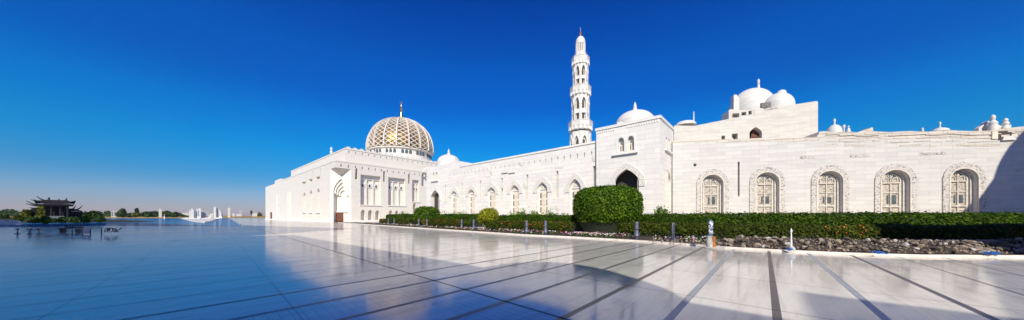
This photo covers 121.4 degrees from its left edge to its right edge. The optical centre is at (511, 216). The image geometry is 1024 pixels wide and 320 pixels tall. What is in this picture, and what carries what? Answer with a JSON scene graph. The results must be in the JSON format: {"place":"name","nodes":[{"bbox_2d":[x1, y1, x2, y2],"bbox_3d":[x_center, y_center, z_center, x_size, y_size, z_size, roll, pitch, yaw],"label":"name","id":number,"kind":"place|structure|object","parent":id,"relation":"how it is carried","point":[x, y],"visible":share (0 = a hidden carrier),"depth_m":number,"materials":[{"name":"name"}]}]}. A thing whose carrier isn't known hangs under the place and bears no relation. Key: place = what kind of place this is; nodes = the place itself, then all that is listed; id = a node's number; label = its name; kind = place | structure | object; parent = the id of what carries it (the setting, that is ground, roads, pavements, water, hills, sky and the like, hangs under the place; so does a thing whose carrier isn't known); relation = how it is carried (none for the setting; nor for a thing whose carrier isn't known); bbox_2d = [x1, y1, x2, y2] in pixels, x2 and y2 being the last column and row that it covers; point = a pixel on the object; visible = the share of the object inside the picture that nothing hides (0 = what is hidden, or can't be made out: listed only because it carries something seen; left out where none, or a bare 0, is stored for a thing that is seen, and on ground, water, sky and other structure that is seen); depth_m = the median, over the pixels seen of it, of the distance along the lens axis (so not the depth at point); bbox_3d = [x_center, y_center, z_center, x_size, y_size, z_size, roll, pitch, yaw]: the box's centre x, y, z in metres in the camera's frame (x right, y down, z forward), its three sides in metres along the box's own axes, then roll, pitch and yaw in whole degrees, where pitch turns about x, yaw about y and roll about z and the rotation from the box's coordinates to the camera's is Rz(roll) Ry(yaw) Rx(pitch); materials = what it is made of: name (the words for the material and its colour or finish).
{"place":"outdoors","nodes":[
{"label":"outdoors","id":0,"kind":"place"},
{"bbox_2d":[0,220,21,224],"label":"lakeside wall","id":1,"kind":"structure","parent":0,"point":[11,222],"depth_m":65.98,"materials":[{"name":"stone"}]},
{"bbox_2d":[58,225,83,232],"bbox_3d":[-45.495,1.253,29.651,1.925,0.793,0.505,0,0,0],"label":"bench","id":2,"kind":"object","parent":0,"point":[61,230],"visible":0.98,"depth_m":29.72,"materials":[{"name":"metal"}]},
{"bbox_2d":[0,219,153,222],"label":"islet","id":3,"kind":"object","parent":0,"point":[107,220],"visible":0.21,"depth_m":95.45,"materials":[{"name":"green plant"}]},
{"bbox_2d":[0,213,11,218],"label":"shrub","id":4,"kind":"object","parent":3,"relation":"on","point":[4,216],"visible":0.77,"depth_m":99.75,"materials":[{"name":"green plant"}]},
{"bbox_2d":[11,215,23,221],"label":"shrub","id":5,"kind":"object","parent":3,"relation":"on","point":[19,218],"visible":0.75,"depth_m":73.99,"materials":[{"name":"green plant"}]},
{"bbox_2d":[19,209,31,217],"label":"shrub","id":6,"kind":"object","parent":3,"relation":"on","point":[25,213],"visible":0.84,"depth_m":91.42,"materials":[{"name":"green plant"}]},
{"bbox_2d":[24,216,39,222],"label":"shrub","id":7,"kind":"object","parent":3,"relation":"on","point":[32,219],"visible":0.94,"depth_m":79.66,"materials":[{"name":"green plant"}]},
{"bbox_2d":[35,205,46,222],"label":"shrub","id":8,"kind":"object","parent":3,"relation":"on","point":[40,211],"visible":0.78,"depth_m":81.58,"materials":[{"name":"green plant"}]},
{"bbox_2d":[26,196,82,217],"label":"pavilion","id":9,"kind":"structure","parent":3,"relation":"on","point":[56,208],"depth_m":95.74,"materials":[{"name":"tile"}]},
{"bbox_2d":[66,216,81,222],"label":"shrub","id":10,"kind":"object","parent":3,"relation":"on","point":[75,219],"visible":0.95,"depth_m":81.29,"materials":[{"name":"green plant"}]},
{"bbox_2d":[80,215,90,223],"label":"shrub","id":11,"kind":"object","parent":3,"relation":"on","point":[86,219],"visible":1,"depth_m":75.77,"materials":[{"name":"green plant"}]},
{"bbox_2d":[82,211,91,218],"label":"shrub","id":12,"kind":"object","parent":3,"relation":"on","point":[85,213],"visible":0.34,"depth_m":91.84,"materials":[{"name":"green plant"}]},
{"bbox_2d":[88,210,103,218],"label":"tree","id":13,"kind":"object","parent":3,"relation":"on","point":[95,213],"visible":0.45,"depth_m":97.92,"materials":[{"name":"green plant"}]},
{"bbox_2d":[93,216,106,222],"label":"shrub","id":14,"kind":"object","parent":3,"relation":"on","point":[100,219],"visible":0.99,"depth_m":89.54,"materials":[{"name":"green plant"}]},
{"bbox_2d":[0,218,240,227],"bbox_3d":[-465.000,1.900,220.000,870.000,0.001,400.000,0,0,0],"label":"water","id":15,"kind":"structure","parent":0,"point":[184,222],"depth_m":78.04,"materials":[{"name":"blue liquid"}]},
{"bbox_2d":[39,215,50,223],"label":"shrub","id":16,"kind":"object","parent":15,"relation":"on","point":[45,219],"visible":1,"depth_m":69.71,"materials":[{"name":"green plant"}]},
{"bbox_2d":[50,218,62,222],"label":"shrub","id":17,"kind":"object","parent":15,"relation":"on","point":[54,220],"visible":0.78,"depth_m":79.93,"materials":[{"name":"green plant"}]},
{"bbox_2d":[57,216,66,222],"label":"shrub","id":18,"kind":"object","parent":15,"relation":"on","point":[64,219],"visible":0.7,"depth_m":83.82,"materials":[{"name":"green plant"}]},
{"bbox_2d":[181,216,222,222],"bbox_3d":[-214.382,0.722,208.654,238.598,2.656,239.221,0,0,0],"label":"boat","id":19,"kind":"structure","parent":15,"relation":"on","point":[205,220],"depth_m":146.65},
{"bbox_2d":[10,216,265,217],"bbox_3d":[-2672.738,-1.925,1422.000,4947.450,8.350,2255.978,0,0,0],"label":"field","id":20,"kind":"structure","parent":0,"point":[188,217],"depth_m":330.17,"materials":[{"name":"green plant"}]},
{"bbox_2d":[0,209,188,216],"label":"woodland","id":21,"kind":"object","parent":20,"relation":"on","point":[13,212],"visible":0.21,"depth_m":383.02,"materials":[{"name":"green plant"}]},
{"bbox_2d":[115,208,126,216],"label":"tree","id":22,"kind":"object","parent":20,"relation":"on","point":[121,212],"visible":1,"depth_m":338.16,"materials":[{"name":"green plant"}]},
{"bbox_2d":[131,212,142,216],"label":"tree","id":23,"kind":"object","parent":20,"relation":"on","point":[135,214],"visible":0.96,"depth_m":336.42,"materials":[{"name":"green plant"}]},
{"bbox_2d":[143,211,152,216],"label":"tree","id":24,"kind":"object","parent":20,"relation":"on","point":[147,214],"visible":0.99,"depth_m":343.77,"materials":[{"name":"green plant"}]},
{"bbox_2d":[150,211,158,216],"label":"tree","id":25,"kind":"object","parent":20,"relation":"on","point":[155,214],"visible":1,"depth_m":348.95,"materials":[{"name":"green plant"}]},
{"bbox_2d":[162,210,172,216],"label":"tree","id":26,"kind":"object","parent":20,"relation":"on","point":[166,212],"visible":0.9,"depth_m":348.01,"materials":[{"name":"green plant"}]},
{"bbox_2d":[168,211,178,216],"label":"tree","id":27,"kind":"object","parent":20,"relation":"on","point":[175,214],"visible":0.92,"depth_m":349.56,"materials":[{"name":"green plant"}]},
{"bbox_2d":[201,211,205,217],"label":"distant building","id":28,"kind":"structure","parent":20,"relation":"on","point":[203,214],"depth_m":306.00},
{"bbox_2d":[365,222,615,234],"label":"garden ground","id":29,"kind":"structure","parent":0,"point":[575,232],"depth_m":29.52,"materials":[{"name":"brown soil"}]},
{"bbox_2d":[386,214,416,223],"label":"hedge","id":30,"kind":"object","parent":29,"relation":"on","point":[404,216],"visible":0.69,"depth_m":60.19,"materials":[{"name":"green plant"}]},
{"bbox_2d":[413,206,439,221],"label":"topiary","id":31,"kind":"object","parent":29,"relation":"on","point":[424,212],"visible":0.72,"depth_m":49.29,"materials":[{"name":"green plant"}]},
{"bbox_2d":[434,212,482,226],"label":"hedge","id":32,"kind":"object","parent":29,"relation":"on","point":[471,216],"visible":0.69,"depth_m":44.73,"materials":[{"name":"green plant"}]},
{"bbox_2d":[478,206,498,223],"bbox_3d":[-3.020,0.173,37.432,2.882,2.988,2.828,0,0,0],"label":"topiary","id":33,"kind":"object","parent":29,"relation":"on","point":[488,214],"visible":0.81,"depth_m":36.62,"materials":[{"name":"green plant"}]},
{"bbox_2d":[507,208,524,214],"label":"leafy shrub","id":34,"kind":"object","parent":29,"relation":"on","point":[522,212],"visible":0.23,"depth_m":43.33,"materials":[{"name":"green plant"}]},
{"bbox_2d":[521,206,541,214],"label":"leafy shrub","id":35,"kind":"object","parent":29,"relation":"on","point":[535,213],"visible":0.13,"depth_m":41.93,"materials":[{"name":"green plant"}]},
{"bbox_2d":[497,213,582,230],"bbox_3d":[3.316,0.586,35.573,14.944,2.064,2.427,0,0,41],"label":"hedge","id":36,"kind":"object","parent":29,"relation":"on","point":[546,217],"visible":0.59,"depth_m":34.15,"materials":[{"name":"green plant"}]},
{"bbox_2d":[542,208,570,214],"bbox_3d":[6.094,0.268,39.024,4.075,2.886,2.505,0,0,25],"label":"leafy shrub","id":37,"kind":"object","parent":29,"relation":"on","point":[549,213],"visible":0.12,"depth_m":38.90,"materials":[{"name":"green plant"}]},
{"bbox_2d":[572,184,643,232],"bbox_3d":[9.824,-0.814,29.735,7.131,4.949,7.273,0,0,0],"label":"topiary","id":38,"kind":"object","parent":29,"relation":"on","point":[604,209],"visible":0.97,"depth_m":27.17,"materials":[{"name":"green plant"}]},
{"bbox_2d":[652,205,669,214],"bbox_3d":[15.550,0.276,29.880,2.039,2.848,2.022,0,0,0],"label":"leafy shrub","id":39,"kind":"object","parent":29,"relation":"on","point":[659,210],"visible":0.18,"depth_m":29.68,"materials":[{"name":"green plant"}]},
{"bbox_2d":[638,210,1023,225],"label":"hedge","id":40,"kind":"object","parent":29,"relation":"on","point":[906,217],"visible":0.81,"depth_m":20.39,"materials":[{"name":"green plant"}]},
{"bbox_2d":[0,218,1023,319],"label":"plaza","id":41,"kind":"structure","parent":0,"point":[255,269],"depth_m":7.65,"materials":[{"name":"white stone"}]},
{"bbox_2d":[71,228,120,234],"bbox_3d":[-38.085,1.331,26.363,4.271,0.639,0.080,0,0,-3],"label":"railing","id":42,"kind":"object","parent":41,"relation":"on","point":[86,230],"visible":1,"depth_m":26.32,"materials":[{"name":"metal"}]},
{"bbox_2d":[265,101,436,221],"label":"prayer hall","id":43,"kind":"structure","parent":41,"relation":"on","point":[383,175],"depth_m":95.60,"materials":[{"name":"stone"}]},
{"bbox_2d":[336,212,342,221],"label":"door","id":44,"kind":"structure","parent":43,"relation":"in","point":[339,215],"depth_m":84.21,"materials":[{"name":"brown wood"}]},
{"bbox_2d":[426,141,595,214],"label":"arcade wall","id":45,"kind":"structure","parent":41,"relation":"on","point":[555,180],"depth_m":50.20,"materials":[{"name":"stone"}]},
{"bbox_2d":[453,192,456,213],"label":"window","id":46,"kind":"structure","parent":45,"relation":"in","point":[454,197],"depth_m":61.90,"materials":[{"name":"stone"}]},
{"bbox_2d":[470,190,473,213],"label":"window","id":47,"kind":"structure","parent":45,"relation":"in","point":[471,198],"depth_m":58.10,"materials":[{"name":"stone"}]},
{"bbox_2d":[489,188,494,208],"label":"window","id":48,"kind":"structure","parent":45,"relation":"in","point":[491,197],"depth_m":54.33,"materials":[{"name":"stone"}]},
{"bbox_2d":[512,186,518,214],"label":"window","id":49,"kind":"structure","parent":45,"relation":"in","point":[515,196],"depth_m":50.52,"materials":[{"name":"stone"}]},
{"bbox_2d":[538,183,546,214],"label":"window","id":50,"kind":"structure","parent":45,"relation":"in","point":[543,195],"depth_m":46.68,"materials":[{"name":"stone"}]},
{"bbox_2d":[571,180,580,214],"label":"window","id":51,"kind":"structure","parent":45,"relation":"in","point":[575,185],"depth_m":42.92,"materials":[{"name":"stone"}]},
{"bbox_2d":[568,27,592,144],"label":"minaret","id":52,"kind":"object","parent":41,"relation":"on","point":[580,125],"visible":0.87,"depth_m":115.35,"materials":[{"name":"white stone"}]},
{"bbox_2d":[595,102,673,213],"bbox_3d":[16.865,-7.178,39.415,8.427,17.657,7.144,0,0,41],"label":"gatehouse","id":53,"kind":"object","parent":41,"relation":"on","point":[634,147],"visible":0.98,"depth_m":36.76,"materials":[{"name":"stone"}]},
{"bbox_2d":[619,139,623,151],"bbox_3d":[14.521,-9.330,37.777,0.789,1.818,0.168,0,0,41],"label":"window","id":54,"kind":"structure","parent":53,"relation":"in","point":[622,140],"depth_m":37.78,"materials":[{"name":"stone"}]},
{"bbox_2d":[629,137,633,150],"bbox_3d":[15.457,-9.323,36.954,0.770,1.857,0.168,0,0,41],"label":"window","id":55,"kind":"structure","parent":53,"relation":"in","point":[631,146],"depth_m":36.95,"materials":[{"name":"stone"}]},
{"bbox_2d":[634,221,639,238],"bbox_3d":[8.554,0.950,19.714,0.400,1.220,0.400,0,0,0],"label":"bollard","id":56,"kind":"object","parent":41,"relation":"on","point":[636,235],"visible":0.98,"depth_m":19.61,"materials":[{"name":"metal"}]},
{"bbox_2d":[338,222,1023,257],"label":"kerb","id":57,"kind":"structure","parent":41,"relation":"on","point":[908,255],"depth_m":13.20,"materials":[{"name":"stone"}]},
{"bbox_2d":[706,220,715,246],"bbox_3d":[10.152,0.870,14.655,0.447,1.380,0.309,0,0,34],"label":"bollard","id":58,"kind":"object","parent":41,"relation":"on","point":[710,241],"visible":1,"depth_m":14.61,"materials":[{"name":"white paint"}]},
{"bbox_2d":[789,228,795,250],"bbox_3d":[12.657,1.050,13.000,0.260,1.020,0.247,0,0,0],"label":"bollard","id":59,"kind":"object","parent":41,"relation":"on","point":[793,248],"visible":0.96,"depth_m":12.97,"materials":[{"name":"white paint"}]},
{"bbox_2d":[672,112,1023,215],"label":"weathered wall","id":60,"kind":"structure","parent":41,"relation":"on","point":[837,168],"depth_m":33.65,"materials":[{"name":"stone"}]},
{"bbox_2d":[702,175,721,213],"bbox_3d":[25.999,-2.272,37.630,2.423,6.244,0.248,0,0,14],"label":"window","id":61,"kind":"structure","parent":60,"relation":"in","point":[711,189],"depth_m":37.61,"materials":[{"name":"white glass"}]},
{"bbox_2d":[673,79,817,140],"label":"domed block","id":62,"kind":"structure","parent":60,"relation":"on","point":[758,112],"depth_m":40.84,"materials":[{"name":"beige stone"}]},
{"bbox_2d":[756,173,776,213],"bbox_3d":[31.783,-2.316,36.206,2.477,6.333,0.248,0,0,14],"label":"window","id":63,"kind":"structure","parent":60,"relation":"in","point":[766,188],"depth_m":36.17,"materials":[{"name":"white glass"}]},
{"bbox_2d":[818,172,839,213],"bbox_3d":[37.924,-2.275,34.696,2.404,6.250,0.248,0,0,14],"label":"window","id":64,"kind":"structure","parent":60,"relation":"in","point":[828,185],"depth_m":34.66,"materials":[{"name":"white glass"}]},
{"bbox_2d":[882,171,905,214],"bbox_3d":[43.783,-2.225,33.252,2.471,6.150,0.248,0,0,14],"label":"window","id":65,"kind":"structure","parent":60,"relation":"in","point":[893,185],"depth_m":33.21,"materials":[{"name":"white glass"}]},
{"bbox_2d":[951,169,972,212],"bbox_3d":[49.402,-2.182,31.871,2.226,6.063,0.248,0,0,14],"label":"window","id":66,"kind":"structure","parent":60,"relation":"in","point":[962,180],"depth_m":31.81,"materials":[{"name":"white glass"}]},
{"bbox_2d":[997,131,1011,139],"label":"security camera","id":67,"kind":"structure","parent":60,"relation":"in","point":[1002,132],"depth_m":30.64,"materials":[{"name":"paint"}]},
{"bbox_2d":[871,250,886,254],"bbox_3d":[14.972,1.463,11.717,0.505,0.148,0.274,0,0,0],"label":"plastic sheet","id":68,"kind":"object","parent":41,"relation":"on","point":[877,252],"visible":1,"depth_m":11.69,"materials":[{"name":"blue plastic"}]},
{"bbox_2d":[981,251,1000,254],"bbox_3d":[19.151,1.458,11.511,0.660,0.154,0.247,0,0,0],"label":"plastic sheet","id":69,"kind":"object","parent":41,"relation":"on","point":[991,252],"visible":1,"depth_m":11.50,"materials":[{"name":"blue plastic"}]},
{"bbox_2d":[0,0,1023,215],"label":"sky","id":70,"kind":"structure","parent":0,"point":[180,106],"materials":[{"name":"blue"}]},
{"bbox_2d":[341,222,1023,254],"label":"soil","id":71,"kind":"structure","parent":0,"point":[647,238],"depth_m":21.43,"materials":[{"name":"brown soil"}]},
{"bbox_2d":[379,218,416,224],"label":"hedge","id":72,"kind":"object","parent":71,"relation":"on","point":[402,221],"visible":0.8,"depth_m":52.77,"materials":[{"name":"green plant"}]},
{"bbox_2d":[417,218,476,228],"bbox_3d":[-9.836,0.963,41.770,12.843,1.373,2.182,0,0,41],"label":"hedge","id":73,"kind":"object","parent":71,"relation":"on","point":[450,222],"visible":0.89,"depth_m":39.89,"materials":[{"name":"green plant"}]},
{"bbox_2d":[524,220,528,233],"bbox_3d":[1.299,0.950,25.447,0.400,1.220,0.400,0,0,0],"label":"bollard","id":74,"kind":"object","parent":71,"relation":"on","point":[526,227],"visible":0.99,"depth_m":25.34,"materials":[{"name":"metal"}]},
{"bbox_2d":[483,219,575,232],"bbox_3d":[1.404,0.989,31.151,12.061,1.338,2.108,0,0,42],"label":"hedge","id":75,"kind":"object","parent":71,"relation":"on","point":[563,226],"visible":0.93,"depth_m":29.46,"materials":[{"name":"green plant"}]},
{"bbox_2d":[360,222,718,242],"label":"bedding flowers","id":76,"kind":"object","parent":71,"relation":"on","point":[552,230],"visible":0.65,"depth_m":25.07,"materials":[{"name":"white plant"}]},
{"bbox_2d":[543,221,547,234],"bbox_3d":[2.840,0.950,24.243,0.400,1.220,0.400,0,0,0],"label":"bollard","id":77,"kind":"object","parent":71,"relation":"on","point":[545,228],"visible":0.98,"depth_m":24.13,"materials":[{"name":"metal"}]},
{"bbox_2d":[669,222,674,241],"bbox_3d":[9.771,0.960,17.573,0.340,1.200,0.340,0,0,-17],"label":"bollard","id":78,"kind":"object","parent":71,"relation":"on","point":[672,239],"visible":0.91,"depth_m":17.53,"materials":[{"name":"metal"}]},
{"bbox_2d":[616,221,1023,239],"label":"hedge","id":79,"kind":"object","parent":71,"relation":"on","point":[903,231],"visible":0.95,"depth_m":17.06,"materials":[{"name":"green plant"}]},
{"bbox_2d":[649,236,1023,253],"bbox_3d":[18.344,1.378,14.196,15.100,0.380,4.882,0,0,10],"label":"bank","id":80,"kind":"structure","parent":71,"relation":"on","point":[893,249],"depth_m":13.15,"materials":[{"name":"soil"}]},
{"bbox_2d":[803,246,813,250],"bbox_3d":[13.530,1.489,13.111,0.310,0.327,0.350,0,0,-42],"label":"rubble stone","id":81,"kind":"object","parent":80,"relation":"on","point":[808,248],"visible":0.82,"depth_m":13.03,"materials":[{"name":"beige stone"}]},
{"bbox_2d":[824,240,832,245],"bbox_3d":[14.635,1.263,13.318,0.233,0.261,0.330,13,20,17],"label":"rubble stone","id":82,"kind":"object","parent":80,"relation":"on","point":[827,243],"visible":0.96,"depth_m":13.22,"materials":[{"name":"beige stone"}]},
{"bbox_2d":[841,237,851,241],"bbox_3d":[15.750,1.073,13.537,0.319,0.249,0.282,0,0,34],"label":"rubble stone","id":83,"kind":"object","parent":80,"relation":"on","point":[847,239],"visible":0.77,"depth_m":13.45,"materials":[{"name":"grey stone"}]},
{"bbox_2d":[931,247,941,250],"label":"rubble stone","id":84,"kind":"object","parent":80,"relation":"on","point":[936,248],"visible":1,"depth_m":12.25,"materials":[{"name":"grey stone"}]},
{"bbox_2d":[944,247,956,251],"bbox_3d":[18.487,1.435,12.136,0.184,0.223,0.342,-7,-26,-20],"label":"rubble stone","id":85,"kind":"object","parent":80,"relation":"on","point":[950,249],"visible":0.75,"depth_m":12.10,"materials":[{"name":"grey stone"}]},
{"bbox_2d":[955,246,965,249],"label":"rubble stone","id":86,"kind":"object","parent":80,"relation":"on","point":[960,248],"visible":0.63,"depth_m":12.26,"materials":[{"name":"beige stone"}]},
{"bbox_2d":[965,240,976,243],"bbox_3d":[20.586,1.151,12.881,0.311,0.167,0.144,0,0,39],"label":"rubble stone","id":87,"kind":"object","parent":80,"relation":"on","point":[968,241],"visible":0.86,"depth_m":12.88,"materials":[{"name":"grey stone"}]},
{"bbox_2d":[993,247,1002,251],"bbox_3d":[20.628,1.384,12.212,0.251,0.201,0.222,0,0,22],"label":"rubble stone","id":88,"kind":"object","parent":80,"relation":"on","point":[1000,249],"visible":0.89,"depth_m":12.14,"materials":[{"name":"beige stone"}]},
{"bbox_2d":[995,241,1008,246],"bbox_3d":[21.680,1.204,12.756,0.315,0.265,0.244,0,0,-4],"label":"rubble stone","id":89,"kind":"object","parent":80,"relation":"on","point":[1004,243],"visible":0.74,"depth_m":12.67,"materials":[{"name":"grey stone"}]},
{"bbox_2d":[1008,239,1018,243],"bbox_3d":[22.867,1.143,13.110,0.184,0.208,0.256,0,4,-15],"label":"rubble stone","id":90,"kind":"object","parent":80,"relation":"on","point":[1013,241],"visible":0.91,"depth_m":13.07,"materials":[{"name":"grey stone"}]}
]}

